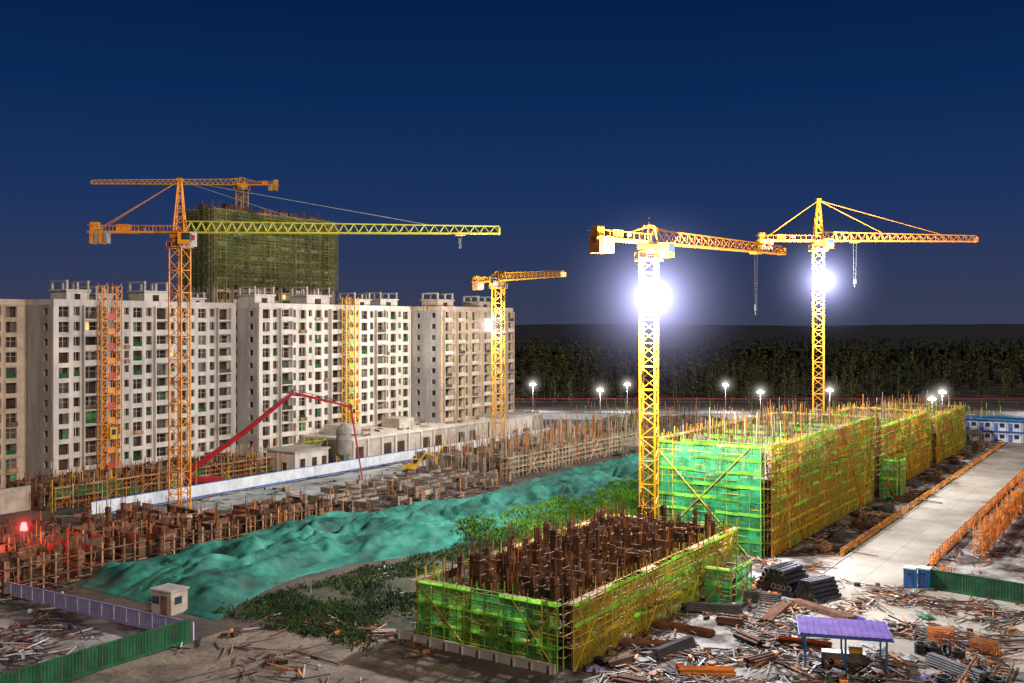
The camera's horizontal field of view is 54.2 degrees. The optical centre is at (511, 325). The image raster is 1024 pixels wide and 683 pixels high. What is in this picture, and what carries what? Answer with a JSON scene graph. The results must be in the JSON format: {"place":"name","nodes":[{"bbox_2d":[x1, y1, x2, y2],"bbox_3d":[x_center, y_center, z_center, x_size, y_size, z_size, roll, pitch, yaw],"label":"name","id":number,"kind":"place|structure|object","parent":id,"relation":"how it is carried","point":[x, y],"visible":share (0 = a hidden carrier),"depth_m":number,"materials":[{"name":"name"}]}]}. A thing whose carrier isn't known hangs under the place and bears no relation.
{"place":"outdoors","nodes":[
{"label":"outdoors","id":0,"kind":"place"},
{"bbox_2d":[0,596,146,672],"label":"compound ground","id":1,"kind":"structure","parent":0,"point":[84,622],"depth_m":104.72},
{"bbox_2d":[0,595,115,673],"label":"construction debris","id":2,"kind":"object","parent":1,"relation":"on","point":[27,639],"visible":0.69,"depth_m":102.51,"materials":[{"name":"brown wood"}]},
{"bbox_2d":[72,626,484,682],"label":"dirt track","id":3,"kind":"structure","parent":0,"point":[375,664],"depth_m":93.95,"materials":[{"name":"soil"}]},
{"bbox_2d":[168,644,334,682],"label":"wheel ruts","id":4,"kind":"structure","parent":3,"relation":"on","point":[249,662],"depth_m":93.36,"materials":[{"name":"soil"}]},
{"bbox_2d":[171,611,462,682],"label":"construction debris","id":5,"kind":"object","parent":3,"relation":"on","point":[272,655],"visible":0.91,"depth_m":97.95,"materials":[{"name":"wood"}]},
{"bbox_2d":[0,349,1023,682],"bbox_3d":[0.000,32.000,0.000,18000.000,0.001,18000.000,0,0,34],"label":"ground","id":6,"kind":"structure","parent":0,"point":[966,397],"depth_m":374.78,"materials":[{"name":"soil"}]},
{"bbox_2d":[0,299,25,488],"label":"walls","id":7,"kind":"structure","parent":6,"relation":"on","point":[19,380],"depth_m":197.61,"materials":[{"name":"concrete"}]},
{"bbox_2d":[6,307,14,480],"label":"rooms","id":8,"kind":"object","parent":7,"relation":"attached to","point":[10,387],"visible":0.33,"depth_m":197.48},
{"bbox_2d":[6,307,17,480],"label":"window frames","id":9,"kind":"structure","parent":7,"relation":"attached to","point":[10,434],"depth_m":197.00,"materials":[{"name":"white plastic"}]},
{"bbox_2d":[0,485,30,514],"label":"boundary wall","id":10,"kind":"structure","parent":6,"relation":"on","point":[15,499],"depth_m":171.10,"materials":[{"name":"concrete"}]},
{"bbox_2d":[0,513,64,569],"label":"timber formwork","id":11,"kind":"object","parent":6,"relation":"on","point":[9,534],"visible":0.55,"depth_m":137.44,"materials":[{"name":"brown wood"}]},
{"bbox_2d":[0,520,154,595],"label":"timber formwork","id":12,"kind":"object","parent":6,"relation":"on","point":[47,566],"visible":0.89,"depth_m":127.15,"materials":[{"name":"brown wood"}]},
{"bbox_2d":[0,618,190,682],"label":"green hoarding","id":13,"kind":"object","parent":6,"relation":"on","point":[81,663],"visible":1,"depth_m":92.69,"materials":[{"name":"metal"}]},
{"bbox_2d":[0,581,193,640],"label":"site hoarding","id":14,"kind":"object","parent":6,"relation":"on","point":[113,613],"visible":0.86,"depth_m":109.63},
{"bbox_2d":[97,283,121,481],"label":"construction hoist","id":15,"kind":"object","parent":6,"relation":"on","point":[111,433],"visible":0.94,"depth_m":201.82,"materials":[{"name":"orange metal"}]},
{"bbox_2d":[27,492,198,547],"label":"timber formwork","id":16,"kind":"object","parent":6,"relation":"on","point":[108,523],"visible":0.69,"depth_m":153.15,"materials":[{"name":"brown wood"}]},
{"bbox_2d":[26,299,235,479],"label":"walls","id":17,"kind":"structure","parent":6,"relation":"on","point":[37,381],"depth_m":207.10,"materials":[{"name":"concrete"}]},
{"bbox_2d":[48,280,206,301],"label":"roof stair heads","id":18,"kind":"object","parent":17,"relation":"on","point":[87,294],"visible":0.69,"depth_m":208.85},
{"bbox_2d":[45,307,225,476],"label":"rooms","id":19,"kind":"object","parent":17,"relation":"attached to","point":[90,430],"visible":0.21,"depth_m":211.18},
{"bbox_2d":[45,307,230,476],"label":"window frames","id":20,"kind":"structure","parent":17,"relation":"attached to","point":[90,359],"depth_m":210.57,"materials":[{"name":"white"}]},
{"bbox_2d":[149,583,189,616],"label":"site hut","id":21,"kind":"object","parent":6,"relation":"on","point":[169,599],"visible":0.98,"depth_m":110.49,"materials":[{"name":"concrete"}]},
{"bbox_2d":[3,434,336,512],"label":"timber scaffold","id":22,"kind":"object","parent":6,"relation":"on","point":[49,491],"visible":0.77,"depth_m":189.35,"materials":[{"name":"brown wood"}]},
{"bbox_2d":[90,177,278,210],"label":"tower crane","id":23,"kind":"object","parent":6,"relation":"on","point":[243,186],"visible":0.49,"depth_m":328.77,"materials":[{"name":"metal"}]},
{"bbox_2d":[115,487,334,556],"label":"timber formwork","id":24,"kind":"object","parent":6,"relation":"on","point":[165,536],"visible":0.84,"depth_m":149.79,"materials":[{"name":"brown wood"}]},
{"bbox_2d":[29,453,473,545],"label":"construction debris","id":25,"kind":"object","parent":6,"relation":"on","point":[221,494],"visible":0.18,"depth_m":189.98,"materials":[{"name":"brown wood"}]},
{"bbox_2d":[179,199,338,304],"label":"net scaffolding","id":26,"kind":"object","parent":6,"relation":"on","point":[251,215],"visible":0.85,"depth_m":293.96,"materials":[{"name":"green fabric"}]},
{"bbox_2d":[185,207,334,304],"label":"walls","id":27,"kind":"structure","parent":6,"relation":"on","point":[210,289],"depth_m":290.27,"materials":[{"name":"concrete"}]},
{"bbox_2d":[195,215,327,300],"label":"rooms","id":28,"kind":"object","parent":27,"relation":"attached to","point":[235,285],"visible":0.07,"depth_m":294.81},
{"bbox_2d":[195,217,331,303],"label":"window frames","id":29,"kind":"structure","parent":27,"relation":"attached to","point":[267,280],"depth_m":298.21,"materials":[{"name":"plastic"}]},
{"bbox_2d":[172,389,362,487],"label":"concrete pump truck","id":30,"kind":"object","parent":6,"relation":"on","point":[195,480],"visible":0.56,"depth_m":195.14,"materials":[{"name":"metal"}]},
{"bbox_2d":[87,178,499,518],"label":"tower crane","id":31,"kind":"object","parent":6,"relation":"on","point":[184,239],"visible":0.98,"depth_m":168.01,"materials":[{"name":"metal"}]},
{"bbox_2d":[264,444,329,470],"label":"pump house","id":32,"kind":"structure","parent":6,"relation":"on","point":[298,456],"depth_m":217.05,"materials":[{"name":"concrete"}]},
{"bbox_2d":[91,427,548,514],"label":"site hoarding","id":33,"kind":"object","parent":6,"relation":"on","point":[235,484],"visible":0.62,"depth_m":199.79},
{"bbox_2d":[236,303,410,464],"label":"apartment building","id":34,"kind":"structure","parent":6,"relation":"on","point":[244,370],"depth_m":242.00,"materials":[{"name":"concrete"}]},
{"bbox_2d":[237,286,398,307],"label":"roof stair heads","id":35,"kind":"object","parent":34,"relation":"on","point":[249,298],"visible":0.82,"depth_m":246.86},
{"bbox_2d":[236,309,406,456],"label":"rooms","id":36,"kind":"object","parent":34,"relation":"attached to","point":[285,376],"visible":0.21,"depth_m":243.29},
{"bbox_2d":[236,309,407,456],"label":"window frames","id":37,"kind":"structure","parent":34,"relation":"attached to","point":[285,368],"depth_m":247.22,"materials":[{"name":"white"}]},
{"bbox_2d":[336,423,351,460],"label":"cement silo","id":38,"kind":"object","parent":6,"relation":"on","point":[343,443],"visible":0.95,"depth_m":224.65,"materials":[{"name":"metal"}]},
{"bbox_2d":[342,297,358,423],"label":"construction hoist","id":39,"kind":"object","parent":6,"relation":"on","point":[351,366],"visible":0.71,"depth_m":250.41,"materials":[{"name":"yellow metal"}]},
{"bbox_2d":[253,551,468,645],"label":"construction debris","id":40,"kind":"object","parent":6,"relation":"on","point":[375,629],"visible":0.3,"depth_m":104.36,"materials":[{"name":"brown wood"}]},
{"bbox_2d":[62,453,667,620],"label":"green netting mound","id":41,"kind":"object","parent":6,"relation":"on","point":[215,574],"visible":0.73,"depth_m":138.52,"materials":[{"name":"fabric"}]},
{"bbox_2d":[115,440,617,517],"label":"concrete yard","id":42,"kind":"structure","parent":6,"relation":"on","point":[310,489],"depth_m":194.48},
{"bbox_2d":[215,521,517,651],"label":"undergrowth","id":43,"kind":"object","parent":6,"relation":"on","point":[278,598],"visible":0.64,"depth_m":113.11,"materials":[{"name":"plant"}]},
{"bbox_2d":[303,461,521,511],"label":"foundation formwork","id":44,"kind":"object","parent":6,"relation":"on","point":[349,496],"visible":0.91,"depth_m":187.40,"materials":[{"name":"brown wood"}]},
{"bbox_2d":[301,408,543,461],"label":"podium building","id":45,"kind":"structure","parent":6,"relation":"on","point":[392,434],"depth_m":256.01,"materials":[{"name":"concrete"}]},
{"bbox_2d":[245,498,649,639],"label":"grass verge","id":46,"kind":"object","parent":6,"relation":"on","point":[399,621],"depth_m":117.60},
{"bbox_2d":[411,306,514,422],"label":"apartment building","id":47,"kind":"structure","parent":6,"relation":"on","point":[426,398],"depth_m":274.18,"materials":[{"name":"concrete"}]},
{"bbox_2d":[410,293,491,309],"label":"roof stair heads","id":48,"kind":"object","parent":47,"relation":"on","point":[441,302],"visible":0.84,"depth_m":276.38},
{"bbox_2d":[418,312,508,415],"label":"windows","id":49,"kind":"structure","parent":47,"relation":"attached to","point":[433,349],"depth_m":280.05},
{"bbox_2d":[417,312,513,420],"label":"window frames","id":50,"kind":"structure","parent":47,"relation":"attached to","point":[448,385],"depth_m":280.87,"materials":[{"name":"white"}]},
{"bbox_2d":[398,630,555,674],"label":"site wall","id":51,"kind":"structure","parent":6,"relation":"on","point":[503,658],"depth_m":95.94,"materials":[{"name":"concrete"}]},
{"bbox_2d":[472,267,565,438],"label":"tower crane","id":52,"kind":"object","parent":6,"relation":"on","point":[478,282],"visible":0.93,"depth_m":248.94,"materials":[{"name":"metal"}]},
{"bbox_2d":[412,409,638,478],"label":"foundation formwork","id":53,"kind":"object","parent":6,"relation":"on","point":[525,452],"visible":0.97,"depth_m":230.41,"materials":[{"name":"brown wood"}]},
{"bbox_2d":[409,505,739,672],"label":"scaffolding","id":54,"kind":"object","parent":6,"relation":"on","point":[591,638],"visible":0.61,"depth_m":99.44,"materials":[{"name":"green fabric"}]},
{"bbox_2d":[446,546,704,659],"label":"concrete frame","id":55,"kind":"object","parent":6,"relation":"on","point":[560,651],"visible":0.04,"depth_m":99.40,"materials":[{"name":"grey concrete"}]},
{"bbox_2d":[439,491,735,649],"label":"formwork","id":56,"kind":"object","parent":55,"relation":"on","point":[575,561],"visible":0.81,"depth_m":108.75,"materials":[{"name":"brown wood"}]},
{"bbox_2d":[588,217,786,523],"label":"tower crane","id":57,"kind":"object","parent":6,"relation":"on","point":[600,243],"visible":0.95,"depth_m":139.47,"materials":[{"name":"metal"}]},
{"bbox_2d":[704,551,755,603],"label":"stair tower","id":58,"kind":"structure","parent":6,"relation":"on","point":[713,591],"depth_m":114.97,"materials":[{"name":"green fabric"}]},
{"bbox_2d":[668,436,854,551],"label":"concrete frame","id":59,"kind":"object","parent":6,"relation":"on","point":[758,519],"visible":0.09,"depth_m":147.28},
{"bbox_2d":[668,395,874,484],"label":"formwork","id":60,"kind":"object","parent":59,"relation":"on","point":[760,433],"visible":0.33,"depth_m":160.62,"materials":[{"name":"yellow wood"}]},
{"bbox_2d":[647,407,875,558],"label":"scaffolding","id":61,"kind":"object","parent":6,"relation":"on","point":[746,495],"visible":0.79,"depth_m":144.47,"materials":[{"name":"green fabric"}]},
{"bbox_2d":[515,335,1023,386],"bbox_3d":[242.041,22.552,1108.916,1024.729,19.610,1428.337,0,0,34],"label":"forest","id":62,"kind":"object","parent":6,"relation":"on","point":[931,357],"visible":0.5,"depth_m":659.91,"materials":[{"name":"green plant"}]},
{"bbox_2d":[515,358,1023,402],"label":"tree belt","id":63,"kind":"object","parent":6,"relation":"on","point":[545,382],"visible":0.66,"depth_m":448.41,"materials":[{"name":"green plant"}]},
{"bbox_2d":[561,397,1001,455],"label":"scaffold pole field","id":64,"kind":"structure","parent":6,"relation":"on","point":[680,421],"depth_m":295.91,"materials":[{"name":"brown metal"}]},
{"bbox_2d":[543,413,1023,421],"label":"site hoarding","id":65,"kind":"object","parent":6,"relation":"on","point":[555,416],"visible":0.21,"depth_m":334.50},
{"bbox_2d":[545,558,1023,682],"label":"material yard","id":66,"kind":"structure","parent":6,"relation":"on","point":[722,637],"depth_m":95.64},
{"bbox_2d":[600,652,636,667],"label":"lumber stack","id":67,"kind":"object","parent":66,"relation":"on","point":[613,661],"visible":1,"depth_m":93.89,"materials":[{"name":"brown wood"}]},
{"bbox_2d":[601,637,670,647],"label":"rebar bundle","id":68,"kind":"object","parent":66,"relation":"on","point":[636,642],"visible":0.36,"depth_m":99.43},
{"bbox_2d":[649,635,697,660],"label":"pipe stack","id":69,"kind":"object","parent":66,"relation":"on","point":[674,646],"visible":1,"depth_m":96.93,"materials":[{"name":"metal"}]},
{"bbox_2d":[641,618,715,636],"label":"rebar bundle","id":70,"kind":"object","parent":66,"relation":"on","point":[700,631],"visible":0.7,"depth_m":104.20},
{"bbox_2d":[677,665,735,676],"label":"stack","id":71,"kind":"object","parent":66,"relation":"on","point":[728,671],"visible":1,"depth_m":90.96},
{"bbox_2d":[684,601,742,614],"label":"pipe stack","id":72,"kind":"object","parent":66,"relation":"on","point":[724,608],"visible":1,"depth_m":110.78,"materials":[{"name":"metal"}]},
{"bbox_2d":[715,613,743,624],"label":"lumber stack","id":73,"kind":"object","parent":66,"relation":"on","point":[720,618],"visible":0.99,"depth_m":106.65,"materials":[{"name":"brown wood"}]},
{"bbox_2d":[733,631,765,646],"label":"lumber stack","id":74,"kind":"object","parent":66,"relation":"on","point":[749,639],"visible":0.98,"depth_m":100.27,"materials":[{"name":"brown wood"}]},
{"bbox_2d":[725,589,780,602],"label":"pipe stack","id":75,"kind":"object","parent":66,"relation":"on","point":[753,596],"visible":0.79,"depth_m":115.27,"materials":[{"name":"metal"}]},
{"bbox_2d":[743,651,777,665],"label":"lumber stack","id":76,"kind":"object","parent":66,"relation":"on","point":[756,659],"visible":1,"depth_m":94.38,"materials":[{"name":"brown wood"}]},
{"bbox_2d":[758,601,792,623],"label":"stack","id":77,"kind":"object","parent":66,"relation":"on","point":[775,611],"visible":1,"depth_m":109.86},
{"bbox_2d":[585,586,971,681],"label":"tarpaulins","id":78,"kind":"object","parent":66,"relation":"on","point":[910,657],"visible":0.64,"depth_m":95.58,"materials":[{"name":"fabric"}]},
{"bbox_2d":[755,562,807,596],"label":"pipe stack","id":79,"kind":"object","parent":66,"relation":"on","point":[782,578],"visible":0.91,"depth_m":119.20,"materials":[{"name":"metal"}]},
{"bbox_2d":[577,568,1023,682],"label":"construction debris","id":80,"kind":"object","parent":66,"relation":"on","point":[902,630],"visible":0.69,"depth_m":98.53,"materials":[{"name":"brown wood"}]},
{"bbox_2d":[924,652,988,682],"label":"pipe stack","id":81,"kind":"object","parent":80,"relation":"on","point":[935,660],"visible":0.99,"depth_m":91.58,"materials":[{"name":"metal"}]},
{"bbox_2d":[796,615,894,673],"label":"canopy shelter","id":82,"kind":"object","parent":66,"relation":"on","point":[849,629],"visible":0.98,"depth_m":94.40,"materials":[{"name":"blue paint"}]},
{"bbox_2d":[914,641,965,661],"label":"tyre pile","id":83,"kind":"object","parent":66,"relation":"on","point":[922,648],"visible":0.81,"depth_m":96.41,"materials":[{"name":"rubber"}]},
{"bbox_2d":[934,665,1004,682],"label":"cable coils","id":84,"kind":"object","parent":66,"relation":"on","point":[942,678],"visible":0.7,"depth_m":89.13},
{"bbox_2d":[797,403,931,494],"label":"scaffolding","id":85,"kind":"object","parent":6,"relation":"on","point":[916,463],"visible":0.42,"depth_m":208.20,"materials":[{"name":"yellow metal"}]},
{"bbox_2d":[756,199,978,415],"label":"tower crane","id":86,"kind":"object","parent":6,"relation":"on","point":[822,245],"visible":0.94,"depth_m":216.19,"materials":[{"name":"metal"}]},
{"bbox_2d":[773,442,1007,568],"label":"verge","id":87,"kind":"structure","parent":6,"relation":"on","point":[804,559],"depth_m":161.15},
{"bbox_2d":[760,443,1011,574],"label":"construction debris","id":88,"kind":"object","parent":87,"relation":"on","point":[915,493],"visible":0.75,"depth_m":164.03,"materials":[{"name":"brown wood"}]},
{"bbox_2d":[840,441,1003,556],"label":"orange guardrail","id":89,"kind":"object","parent":87,"relation":"on","point":[937,487],"visible":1,"depth_m":174.11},
{"bbox_2d":[879,452,906,498],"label":"stair tower","id":90,"kind":"structure","parent":6,"relation":"on","point":[888,470],"depth_m":184.19,"materials":[{"name":"green fabric"}]},
{"bbox_2d":[869,427,916,488],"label":"concrete frame","id":91,"kind":"object","parent":6,"relation":"on","point":[882,458],"visible":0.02,"depth_m":197.52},
{"bbox_2d":[821,392,932,458],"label":"formwork","id":92,"kind":"object","parent":91,"relation":"on","point":[881,416],"visible":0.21,"depth_m":210.20,"materials":[{"name":"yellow wood"}]},
{"bbox_2d":[793,584,1023,671],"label":"concrete apron","id":93,"kind":"object","parent":6,"relation":"on","point":[904,646],"visible":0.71,"depth_m":109.29,"materials":[{"name":"concrete"}]},
{"bbox_2d":[777,635,831,649],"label":"pipe stack","id":94,"kind":"object","parent":93,"relation":"on","point":[816,644],"visible":0.75,"depth_m":99.19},
{"bbox_2d":[794,574,841,602],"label":"pipe stack","id":95,"kind":"object","parent":93,"relation":"on","point":[819,588],"visible":1,"depth_m":116.28,"materials":[{"name":"black metal"}]},
{"bbox_2d":[791,598,856,619],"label":"stack","id":96,"kind":"object","parent":93,"relation":"on","point":[828,611],"visible":0.89,"depth_m":110.96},
{"bbox_2d":[927,626,954,644],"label":"steel frame stack","id":97,"kind":"object","parent":93,"relation":"on","point":[940,635],"visible":0.94,"depth_m":100.78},
{"bbox_2d":[969,636,1000,657],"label":"steel frame stack","id":98,"kind":"object","parent":93,"relation":"on","point":[984,646],"visible":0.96,"depth_m":96.97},
{"bbox_2d":[872,399,966,463],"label":"scaffolding","id":99,"kind":"object","parent":6,"relation":"on","point":[945,427],"visible":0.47,"depth_m":245.37,"materials":[{"name":"yellow metal"}]},
{"bbox_2d":[879,390,967,447],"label":"formwork","id":100,"kind":"object","parent":99,"relation":"on","point":[940,407],"visible":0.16,"depth_m":251.74,"materials":[{"name":"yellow wood"}]},
{"bbox_2d":[930,569,1023,604],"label":"green hoarding","id":101,"kind":"object","parent":6,"relation":"on","point":[982,587],"visible":1,"depth_m":117.65,"materials":[{"name":"metal"}]},
{"bbox_2d":[932,477,1023,582],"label":"verge","id":102,"kind":"structure","parent":6,"relation":"on","point":[1000,567],"depth_m":137.05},
{"bbox_2d":[917,467,1023,576],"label":"construction debris","id":103,"kind":"object","parent":102,"relation":"on","point":[994,553],"visible":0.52,"depth_m":138.81,"materials":[{"name":"brown wood"}]},
{"bbox_2d":[930,468,1023,566],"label":"orange guardrail","id":104,"kind":"object","parent":102,"relation":"on","point":[976,516],"visible":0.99,"depth_m":158.31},
{"bbox_2d":[966,415,1023,443],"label":"prefab dormitory","id":105,"kind":"structure","parent":6,"relation":"on","point":[1006,429],"depth_m":274.21,"materials":[{"name":"white paint"}]},
{"bbox_2d":[972,477,1023,557],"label":"orange scaffolding","id":106,"kind":"object","parent":6,"relation":"on","point":[1001,517],"visible":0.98,"depth_m":151.02,"materials":[{"name":"brown metal"}]},
{"bbox_2d":[0,0,1023,325],"label":"sky","id":107,"kind":"structure","parent":0,"point":[542,122],"materials":[{"name":"blue"}]},
{"bbox_2d":[455,466,676,542],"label":"tall grass","id":108,"kind":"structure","parent":0,"point":[629,500],"depth_m":166.97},
{"bbox_2d":[515,324,1023,353],"bbox_3d":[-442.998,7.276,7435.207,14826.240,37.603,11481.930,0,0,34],"label":"distant forest hills","id":109,"kind":"structure","parent":0,"point":[696,333],"depth_m":2582.55,"materials":[{"name":"plant"}]},
{"bbox_2d":[532,411,1023,415],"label":"distant road","id":110,"kind":"structure","parent":0,"point":[1010,413],"depth_m":365.63,"materials":[{"name":"asphalt"}]},
{"bbox_2d":[817,442,1023,591],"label":"concrete road","id":111,"kind":"structure","parent":0,"point":[923,533],"depth_m":157.82,"materials":[{"name":"concrete"}]},
{"bbox_2d":[903,565,931,588],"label":"portable toilet","id":112,"kind":"object","parent":111,"relation":"on","point":[909,576],"visible":1,"depth_m":121.13,"materials":[{"name":"blue paint"}]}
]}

